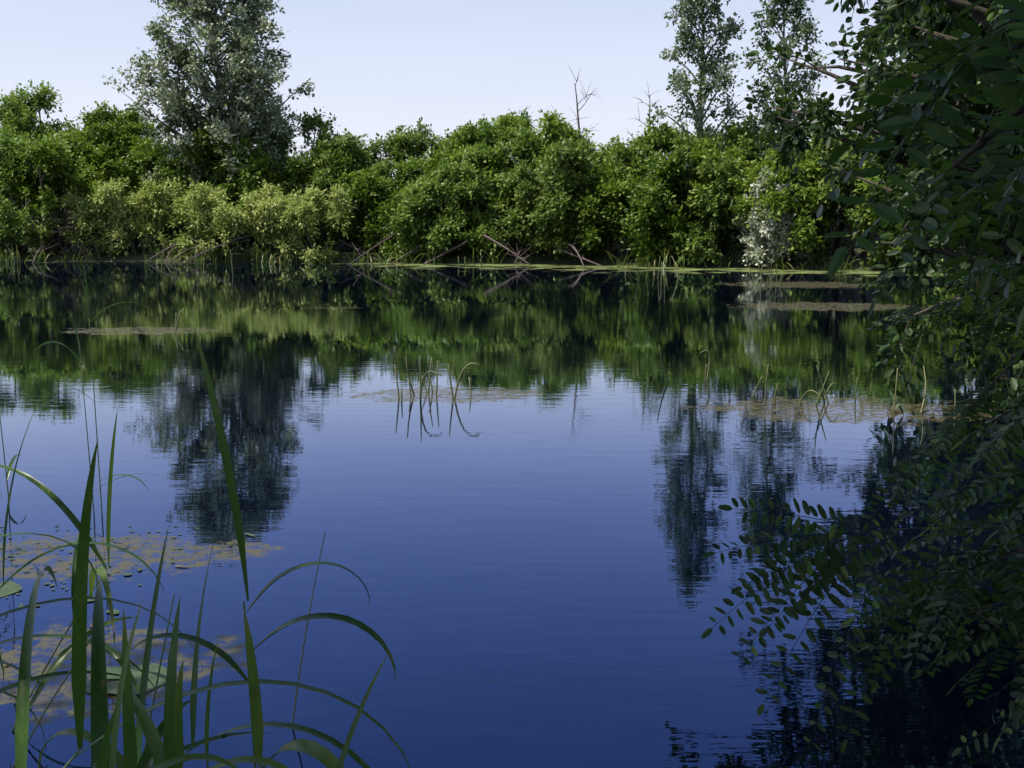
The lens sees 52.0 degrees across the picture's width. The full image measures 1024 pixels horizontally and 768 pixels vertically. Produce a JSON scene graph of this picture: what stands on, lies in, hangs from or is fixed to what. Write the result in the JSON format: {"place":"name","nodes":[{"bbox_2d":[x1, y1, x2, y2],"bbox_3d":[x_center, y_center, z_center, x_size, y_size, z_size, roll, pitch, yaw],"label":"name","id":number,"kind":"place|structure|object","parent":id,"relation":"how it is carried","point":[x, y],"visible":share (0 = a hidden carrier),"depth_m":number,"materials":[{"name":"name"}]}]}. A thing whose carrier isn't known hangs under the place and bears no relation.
{"place":"outdoors","nodes":[
{"label":"outdoors","id":0,"kind":"place"},
{"bbox_2d":[0,0,907,178],"label":"sky","id":1,"kind":"structure","parent":0,"point":[378,66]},
{"bbox_2d":[0,180,973,273],"bbox_3d":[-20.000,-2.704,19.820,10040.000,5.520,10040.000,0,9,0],"label":"ground","id":2,"kind":"structure","parent":0,"point":[508,258],"depth_m":41.13,"materials":[{"name":"green plant"}]},
{"bbox_2d":[0,143,46,252],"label":"hedge tree","id":3,"kind":"object","parent":2,"relation":"on","point":[21,211],"visible":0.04,"depth_m":44.95,"materials":[{"name":"green plant"}]},
{"bbox_2d":[0,133,65,258],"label":"hedge tree","id":4,"kind":"object","parent":2,"relation":"on","point":[9,164],"visible":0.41,"depth_m":43.27,"materials":[{"name":"green plant"}]},
{"bbox_2d":[0,80,66,222],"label":"hedge tree","id":5,"kind":"object","parent":2,"relation":"on","point":[39,101],"visible":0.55,"depth_m":48.45,"materials":[{"name":"green plant"}]},
{"bbox_2d":[0,94,73,252],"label":"hedge tree","id":6,"kind":"object","parent":2,"relation":"on","point":[14,121],"visible":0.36,"depth_m":46.97,"materials":[{"name":"green plant"}]},
{"bbox_2d":[0,120,79,252],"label":"hedge tree","id":7,"kind":"object","parent":2,"relation":"on","point":[24,138],"visible":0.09,"depth_m":46.02,"materials":[{"name":"green plant"}]},
{"bbox_2d":[14,211,88,254],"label":"bush","id":8,"kind":"object","parent":2,"relation":"on","point":[48,241],"visible":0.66,"depth_m":43.81,"materials":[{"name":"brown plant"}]},
{"bbox_2d":[0,129,118,254],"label":"hedge tree","id":9,"kind":"object","parent":2,"relation":"on","point":[51,159],"visible":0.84,"depth_m":43.38,"materials":[{"name":"green plant"}]},
{"bbox_2d":[33,199,86,254],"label":"shrub","id":10,"kind":"object","parent":2,"relation":"on","point":[68,244],"visible":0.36,"depth_m":44.35,"materials":[{"name":"green plant"}]},
{"bbox_2d":[34,100,123,194],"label":"hedge tree","id":11,"kind":"object","parent":2,"relation":"on","point":[100,112],"visible":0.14,"depth_m":46.89,"materials":[{"name":"green plant"}]},
{"bbox_2d":[55,185,119,257],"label":"bush","id":12,"kind":"object","parent":2,"relation":"on","point":[72,197],"visible":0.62,"depth_m":43.16,"materials":[{"name":"green plant"}]},
{"bbox_2d":[45,203,129,256],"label":"bush","id":13,"kind":"object","parent":2,"relation":"on","point":[83,247],"visible":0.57,"depth_m":43.23,"materials":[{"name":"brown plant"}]},
{"bbox_2d":[45,133,143,248],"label":"hedge tree","id":14,"kind":"object","parent":2,"relation":"on","point":[86,149],"visible":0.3,"depth_m":45.20,"materials":[{"name":"green plant"}]},
{"bbox_2d":[48,104,146,248],"bbox_3d":[-18.433,-9.315,47.101,4.854,6.492,4.765,0,9,0],"label":"hedge tree","id":15,"kind":"object","parent":2,"relation":"on","point":[70,133],"visible":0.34,"depth_m":46.15,"materials":[{"name":"green plant"}]},
{"bbox_2d":[68,191,128,259],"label":"bush","id":16,"kind":"object","parent":2,"relation":"on","point":[114,205],"visible":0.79,"depth_m":42.78,"materials":[{"name":"green plant"}]},
{"bbox_2d":[49,118,153,248],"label":"hedge tree","id":17,"kind":"object","parent":2,"relation":"on","point":[108,130],"visible":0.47,"depth_m":45.86,"materials":[{"name":"green plant"}]},
{"bbox_2d":[84,195,154,260],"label":"bush","id":18,"kind":"object","parent":2,"relation":"on","point":[101,224],"visible":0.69,"depth_m":43.36,"materials":[{"name":"green plant"}]},
{"bbox_2d":[84,105,161,234],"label":"hedge tree","id":19,"kind":"object","parent":2,"relation":"on","point":[135,117],"visible":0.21,"depth_m":47.39,"materials":[{"name":"green plant"}]},
{"bbox_2d":[97,176,179,255],"bbox_3d":[-15.551,-6.947,43.561,3.310,3.301,1.943,-5,10,-28],"label":"shrub","id":20,"kind":"object","parent":2,"relation":"on","point":[117,188],"visible":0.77,"depth_m":43.03,"materials":[{"name":"green plant"}]},
{"bbox_2d":[112,179,179,255],"bbox_3d":[-15.037,-6.794,43.703,2.591,3.482,2.676,0,9,0],"label":"shrub","id":21,"kind":"object","parent":2,"relation":"on","point":[149,225],"visible":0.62,"depth_m":43.17,"materials":[{"name":"green plant"}]},
{"bbox_2d":[114,134,195,246],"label":"hedge tree","id":22,"kind":"object","parent":2,"relation":"on","point":[141,151],"visible":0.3,"depth_m":45.43,"materials":[{"name":"green plant"}]},
{"bbox_2d":[128,141,206,234],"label":"hedge tree","id":23,"kind":"object","parent":2,"relation":"on","point":[170,164],"visible":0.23,"depth_m":44.67,"materials":[{"name":"green plant"}]},
{"bbox_2d":[120,140,222,250],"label":"hedge tree","id":24,"kind":"object","parent":2,"relation":"on","point":[150,217],"visible":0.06,"depth_m":45.07,"materials":[{"name":"green plant"}]},
{"bbox_2d":[148,176,197,252],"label":"bush","id":25,"kind":"object","parent":2,"relation":"on","point":[177,187],"visible":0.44,"depth_m":43.30,"materials":[{"name":"green plant"}]},
{"bbox_2d":[147,182,218,253],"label":"bush","id":26,"kind":"object","parent":2,"relation":"on","point":[171,202],"visible":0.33,"depth_m":43.33,"materials":[{"name":"green plant"}]},
{"bbox_2d":[152,127,231,242],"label":"hedge tree","id":27,"kind":"object","parent":2,"relation":"on","point":[204,142],"visible":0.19,"depth_m":44.15,"materials":[{"name":"green plant"}]},
{"bbox_2d":[167,177,221,261],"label":"shrub","id":28,"kind":"object","parent":2,"relation":"on","point":[182,206],"visible":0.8,"depth_m":41.98,"materials":[{"name":"green plant"}]},
{"bbox_2d":[99,0,314,248],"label":"tree","id":29,"kind":"object","parent":2,"relation":"on","point":[245,111],"visible":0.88,"depth_m":43.92,"materials":[{"name":"green plant"}]},
{"bbox_2d":[171,136,246,250],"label":"hedge tree","id":30,"kind":"object","parent":2,"relation":"on","point":[235,190],"visible":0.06,"depth_m":44.78,"materials":[{"name":"green plant"}]},
{"bbox_2d":[183,202,246,259],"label":"bush","id":31,"kind":"object","parent":2,"relation":"on","point":[208,225],"visible":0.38,"depth_m":42.09,"materials":[{"name":"green plant"}]},
{"bbox_2d":[185,197,261,261],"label":"shrub","id":32,"kind":"object","parent":2,"relation":"on","point":[209,207],"visible":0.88,"depth_m":41.61,"materials":[{"name":"green plant"}]},
{"bbox_2d":[174,117,293,250],"bbox_3d":[-11.562,-8.644,45.712,5.826,5.783,3.862,0,9,0],"label":"hedge tree","id":33,"kind":"object","parent":2,"relation":"on","point":[204,158],"visible":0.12,"depth_m":44.69,"materials":[{"name":"green plant"}]},
{"bbox_2d":[207,185,271,261],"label":"shrub","id":34,"kind":"object","parent":2,"relation":"on","point":[236,219],"visible":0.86,"depth_m":41.82,"materials":[{"name":"green plant"}]},
{"bbox_2d":[203,132,285,250],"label":"hedge tree","id":35,"kind":"object","parent":2,"relation":"on","point":[248,181],"visible":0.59,"depth_m":43.80,"materials":[{"name":"green plant"}]},
{"bbox_2d":[191,103,306,154],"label":"hedge tree","id":36,"kind":"object","parent":2,"relation":"on","point":[293,142],"depth_m":48.73,"materials":[{"name":"green plant"}]},
{"bbox_2d":[200,143,308,250],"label":"hedge tree","id":37,"kind":"object","parent":2,"relation":"on","point":[268,176],"visible":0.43,"depth_m":44.32,"materials":[{"name":"green plant"}]},
{"bbox_2d":[237,199,287,253],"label":"bush","id":38,"kind":"object","parent":2,"relation":"on","point":[266,241],"visible":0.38,"depth_m":42.16,"materials":[{"name":"green plant"}]},
{"bbox_2d":[246,187,304,254],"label":"bush","id":39,"kind":"object","parent":2,"relation":"on","point":[276,233],"visible":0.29,"depth_m":42.01,"materials":[{"name":"green plant"}]},
{"bbox_2d":[250,179,317,261],"bbox_3d":[-8.942,-6.489,41.682,2.996,3.270,2.428,0,9,0],"label":"shrub","id":40,"kind":"object","parent":2,"relation":"on","point":[268,206],"visible":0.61,"depth_m":41.42,"materials":[{"name":"green plant"}]},
{"bbox_2d":[268,188,326,262],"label":"shrub","id":41,"kind":"object","parent":2,"relation":"on","point":[282,217],"visible":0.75,"depth_m":41.13,"materials":[{"name":"green plant"}]},
{"bbox_2d":[272,182,346,262],"bbox_3d":[-8.151,-6.125,41.544,3.044,3.643,1.979,2,9,10],"label":"bush","id":42,"kind":"object","parent":2,"relation":"on","point":[314,195],"visible":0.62,"depth_m":41.39,"materials":[{"name":"green plant"}]},
{"bbox_2d":[260,107,369,161],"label":"hedge tree","id":43,"kind":"object","parent":2,"relation":"on","point":[309,123],"visible":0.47,"depth_m":46.29,"materials":[{"name":"green plant"}]},
{"bbox_2d":[280,183,353,263],"bbox_3d":[-7.397,-6.034,40.991,3.078,3.588,2.274,-5,10,-28],"label":"shrub","id":44,"kind":"object","parent":2,"relation":"on","point":[306,211],"visible":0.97,"depth_m":40.67,"materials":[{"name":"green plant"}]},
{"bbox_2d":[284,138,365,249],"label":"hedge tree","id":45,"kind":"object","parent":2,"relation":"on","point":[298,165],"visible":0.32,"depth_m":43.54,"materials":[{"name":"green plant"}]},
{"bbox_2d":[286,135,399,249],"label":"hedge tree","id":46,"kind":"object","parent":2,"relation":"on","point":[347,163],"visible":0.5,"depth_m":43.49,"materials":[{"name":"green plant"}]},
{"bbox_2d":[294,128,391,249],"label":"hedge tree","id":47,"kind":"object","parent":2,"relation":"on","point":[347,146],"visible":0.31,"depth_m":43.66,"materials":[{"name":"green plant"}]},
{"bbox_2d":[312,160,397,252],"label":"hedge tree","id":48,"kind":"object","parent":2,"relation":"on","point":[335,234],"visible":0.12,"depth_m":43.60,"materials":[{"name":"green plant"}]},
{"bbox_2d":[331,127,415,177],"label":"hedge tree","id":49,"kind":"object","parent":2,"relation":"on","point":[397,157],"visible":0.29,"depth_m":46.42,"materials":[{"name":"green plant"}]},
{"bbox_2d":[330,166,446,260],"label":"hedge tree","id":50,"kind":"object","parent":2,"relation":"on","point":[380,211],"visible":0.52,"depth_m":42.25,"materials":[{"name":"green plant"}]},
{"bbox_2d":[364,117,445,170],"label":"hedge tree","id":51,"kind":"object","parent":2,"relation":"on","point":[419,142],"visible":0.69,"depth_m":46.13,"materials":[{"name":"green plant"}]},
{"bbox_2d":[386,142,457,248],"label":"hedge tree","id":52,"kind":"object","parent":2,"relation":"on","point":[403,174],"visible":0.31,"depth_m":43.06,"materials":[{"name":"green plant"}]},
{"bbox_2d":[388,156,483,263],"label":"hedge tree","id":53,"kind":"object","parent":2,"relation":"on","point":[442,227],"visible":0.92,"depth_m":40.26,"materials":[{"name":"green plant"}]},
{"bbox_2d":[393,123,496,221],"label":"hedge tree","id":54,"kind":"object","parent":2,"relation":"on","point":[453,158],"visible":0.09,"depth_m":43.46,"materials":[{"name":"green plant"}]},
{"bbox_2d":[385,161,517,259],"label":"hedge tree","id":55,"kind":"object","parent":2,"relation":"on","point":[470,182],"visible":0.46,"depth_m":40.55,"materials":[{"name":"green plant"}]},
{"bbox_2d":[424,123,487,225],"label":"tree","id":56,"kind":"object","parent":2,"relation":"on","point":[449,136],"visible":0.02,"depth_m":45.50,"materials":[{"name":"green plant"}]},
{"bbox_2d":[0,240,946,274],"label":"shore sedge","id":57,"kind":"object","parent":2,"relation":"on","point":[11,259],"visible":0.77,"depth_m":39.97,"materials":[{"name":"green plant"}]},
{"bbox_2d":[437,117,541,167],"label":"hedge tree","id":58,"kind":"object","parent":2,"relation":"on","point":[471,134],"visible":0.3,"depth_m":43.65,"materials":[{"name":"green plant"}]},
{"bbox_2d":[444,126,541,248],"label":"hedge tree","id":59,"kind":"object","parent":2,"relation":"on","point":[522,144],"visible":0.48,"depth_m":42.23,"materials":[{"name":"green plant"}]},
{"bbox_2d":[454,142,536,253],"bbox_3d":[-0.701,-7.226,42.507,4.776,5.162,4.349,0,9,0],"label":"hedge","id":60,"kind":"object","parent":2,"relation":"on","point":[500,191],"visible":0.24,"depth_m":41.56,"materials":[{"name":"green plant"}]},
{"bbox_2d":[476,107,535,150],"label":"hedge","id":61,"kind":"object","parent":2,"relation":"on","point":[506,123],"visible":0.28,"depth_m":47.43,"materials":[{"name":"green plant"}]},
{"bbox_2d":[500,146,545,251],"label":"hedge tree","id":62,"kind":"object","parent":2,"relation":"on","point":[539,161],"visible":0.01,"depth_m":41.54,"materials":[{"name":"green plant"}]},
{"bbox_2d":[506,127,548,247],"bbox_3d":[1.570,-8.035,43.695,5.323,5.314,4.362,-7,11,-38],"label":"hedge","id":63,"kind":"object","parent":2,"relation":"on","point":[537,152],"visible":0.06,"depth_m":43.57,"materials":[{"name":"green plant"}]},
{"bbox_2d":[493,147,618,255],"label":"hedge tree","id":64,"kind":"object","parent":2,"relation":"on","point":[546,208],"visible":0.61,"depth_m":38.94,"materials":[{"name":"green plant"}]},
{"bbox_2d":[527,109,594,188],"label":"hedge tree","id":65,"kind":"object","parent":2,"relation":"on","point":[552,122],"visible":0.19,"depth_m":41.94,"materials":[{"name":"green plant"}]},
{"bbox_2d":[513,130,617,256],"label":"hedge tree","id":66,"kind":"object","parent":2,"relation":"on","point":[574,159],"visible":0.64,"depth_m":38.83,"materials":[{"name":"green plant"}]},
{"bbox_2d":[566,67,599,138],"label":"dead tree","id":67,"kind":"object","parent":2,"relation":"on","point":[577,117],"visible":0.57,"depth_m":43.12,"materials":[{"name":"grey wood"}]},
{"bbox_2d":[542,139,633,254],"bbox_3d":[2.989,-7.307,41.609,4.316,4.923,4.651,8,12,40],"label":"hedge","id":68,"kind":"object","parent":2,"relation":"on","point":[600,159],"visible":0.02,"depth_m":41.37,"materials":[{"name":"green plant"}]},
{"bbox_2d":[541,153,643,260],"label":"hedge tree","id":69,"kind":"object","parent":2,"relation":"on","point":[609,184],"visible":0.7,"depth_m":39.05,"materials":[{"name":"green plant"}]},
{"bbox_2d":[596,138,656,177],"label":"hedge tree","id":70,"kind":"object","parent":2,"relation":"on","point":[604,152],"visible":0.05,"depth_m":43.06,"materials":[{"name":"green plant"}]},
{"bbox_2d":[626,83,656,138],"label":"dead tree","id":71,"kind":"object","parent":2,"relation":"on","point":[638,108],"visible":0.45,"depth_m":43.01,"materials":[{"name":"grey wood"}]},
{"bbox_2d":[601,122,688,217],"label":"hedge tree","id":72,"kind":"object","parent":2,"relation":"on","point":[631,149],"visible":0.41,"depth_m":40.26,"materials":[{"name":"green plant"}]},
{"bbox_2d":[591,129,713,266],"bbox_3d":[5.115,-6.574,38.350,4.136,5.425,4.563,-8,12,-43],"label":"hedge tree","id":73,"kind":"object","parent":2,"relation":"on","point":[658,186],"visible":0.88,"depth_m":37.25,"materials":[{"name":"green plant"}]},
{"bbox_2d":[626,115,720,251],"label":"hedge tree","id":74,"kind":"object","parent":2,"relation":"on","point":[661,132],"visible":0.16,"depth_m":39.75,"materials":[{"name":"green plant"}]},
{"bbox_2d":[625,144,749,268],"bbox_3d":[6.480,-6.239,37.725,3.584,4.640,5.831,-8,12,-44],"label":"hedge tree","id":75,"kind":"object","parent":2,"relation":"on","point":[697,243],"visible":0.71,"depth_m":36.65,"materials":[{"name":"green plant"}]},
{"bbox_2d":[646,0,746,150],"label":"poplar","id":76,"kind":"object","parent":2,"relation":"on","point":[696,8],"visible":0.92,"depth_m":39.20,"materials":[{"name":"green plant"}]},
{"bbox_2d":[692,123,725,147],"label":"hedge tree","id":77,"kind":"object","parent":2,"relation":"on","point":[709,134],"visible":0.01,"depth_m":42.57,"materials":[{"name":"green plant"}]},
{"bbox_2d":[688,126,763,254],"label":"hedge tree","id":78,"kind":"object","parent":2,"relation":"on","point":[732,143],"visible":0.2,"depth_m":39.37,"materials":[{"name":"green plant"}]},
{"bbox_2d":[663,143,799,259],"bbox_3d":[7.728,-6.489,37.342,4.212,4.140,5.094,-4,10,-26],"label":"hedge tree","id":79,"kind":"object","parent":2,"relation":"on","point":[698,155],"visible":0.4,"depth_m":36.95,"materials":[{"name":"green plant"}]},
{"bbox_2d":[716,110,806,160],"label":"hedge tree","id":80,"kind":"object","parent":2,"relation":"on","point":[742,127],"visible":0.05,"depth_m":41.19,"materials":[{"name":"green plant"}]},
{"bbox_2d":[734,165,798,268],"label":"silver sapling","id":81,"kind":"object","parent":2,"relation":"on","point":[757,245],"visible":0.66,"depth_m":35.46,"materials":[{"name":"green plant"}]},
{"bbox_2d":[724,131,811,254],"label":"hedge tree","id":82,"kind":"object","parent":2,"relation":"on","point":[749,155],"visible":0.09,"depth_m":38.91,"materials":[{"name":"green plant"}]},
{"bbox_2d":[732,0,840,226],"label":"poplar","id":83,"kind":"object","parent":2,"relation":"on","point":[805,27],"visible":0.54,"depth_m":38.41,"materials":[{"name":"green plant"}]},
{"bbox_2d":[746,136,842,264],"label":"hedge tree","id":84,"kind":"object","parent":2,"relation":"on","point":[811,171],"visible":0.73,"depth_m":35.02,"materials":[{"name":"green plant"}]},
{"bbox_2d":[755,129,873,255],"bbox_3d":[11.209,-6.857,37.411,6.169,4.725,4.034,-3,9,-17],"label":"hedge tree","id":85,"kind":"object","parent":2,"relation":"on","point":[837,241],"visible":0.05,"depth_m":37.60,"materials":[{"name":"green plant"}]},
{"bbox_2d":[795,116,842,232],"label":"hedge tree","id":86,"kind":"object","parent":2,"relation":"on","point":[833,229],"visible":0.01,"depth_m":40.89,"materials":[{"name":"green plant"}]},
{"bbox_2d":[787,121,902,263],"bbox_3d":[11.784,-6.565,35.733,4.714,5.408,4.133,-6,11,-35],"label":"hedge tree","id":87,"kind":"object","parent":2,"relation":"on","point":[821,151],"visible":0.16,"depth_m":35.01,"materials":[{"name":"green plant"}]},
{"bbox_2d":[744,0,1023,325],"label":"tree","id":88,"kind":"object","parent":2,"relation":"on","point":[819,110],"visible":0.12,"depth_m":14.34,"materials":[{"name":"green plant"}]},
{"bbox_2d":[838,141,949,270],"bbox_3d":[12.960,-5.710,34.129,4.217,4.746,4.409,0,9,0],"label":"hedge tree","id":89,"kind":"object","parent":2,"relation":"on","point":[868,187],"visible":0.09,"depth_m":33.79,"materials":[{"name":"green plant"}]},
{"bbox_2d":[825,0,1023,415],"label":"tree","id":90,"kind":"object","parent":2,"relation":"on","point":[947,11],"visible":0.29,"depth_m":8.03,"materials":[{"name":"green plant"}]},
{"bbox_2d":[887,197,965,271],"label":"hedge tree","id":91,"kind":"object","parent":2,"relation":"on","point":[899,249],"visible":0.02,"depth_m":33.12,"materials":[{"name":"green plant"}]},
{"bbox_2d":[852,0,1017,252],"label":"tree","id":92,"kind":"object","parent":2,"relation":"on","point":[911,32],"visible":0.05,"depth_m":10.65,"materials":[{"name":"green plant"}]},
{"bbox_2d":[869,0,1019,315],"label":"tree","id":93,"kind":"object","parent":2,"relation":"on","point":[894,184],"visible":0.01,"depth_m":19.05,"materials":[{"name":"green plant"}]},
{"bbox_2d":[0,260,1023,767],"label":"pond water","id":94,"kind":"structure","parent":0,"point":[530,530],"depth_m":6.16,"materials":[{"name":"blue liquid"}]},
{"bbox_2d":[0,262,409,767],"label":"reed bed","id":95,"kind":"object","parent":94,"relation":"in","point":[169,750],"visible":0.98,"depth_m":1.84,"materials":[{"name":"green plant"}]},
{"bbox_2d":[4,232,603,267],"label":"fallen branches","id":96,"kind":"object","parent":94,"relation":"in","point":[418,246],"visible":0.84,"depth_m":40.10,"materials":[{"name":"brown wood"}]},
{"bbox_2d":[0,410,943,694],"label":"floating weed","id":97,"kind":"object","parent":94,"relation":"on","point":[8,588],"visible":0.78,"depth_m":3.79,"materials":[{"name":"green plant"}]},
{"bbox_2d":[455,157,564,256],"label":"hedge tree","id":98,"kind":"object","parent":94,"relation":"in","point":[522,209],"visible":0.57,"depth_m":40.33,"materials":[{"name":"green plant"}]},
{"bbox_2d":[137,250,1014,418],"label":"reeds","id":99,"kind":"object","parent":94,"relation":"on","point":[454,396],"visible":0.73,"depth_m":9.54,"materials":[{"name":"green plant"}]},
{"bbox_2d":[701,0,1023,758],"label":"robinia","id":100,"kind":"object","parent":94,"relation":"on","point":[988,58],"visible":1,"depth_m":2.29,"materials":[{"name":"green plant"}]}
]}

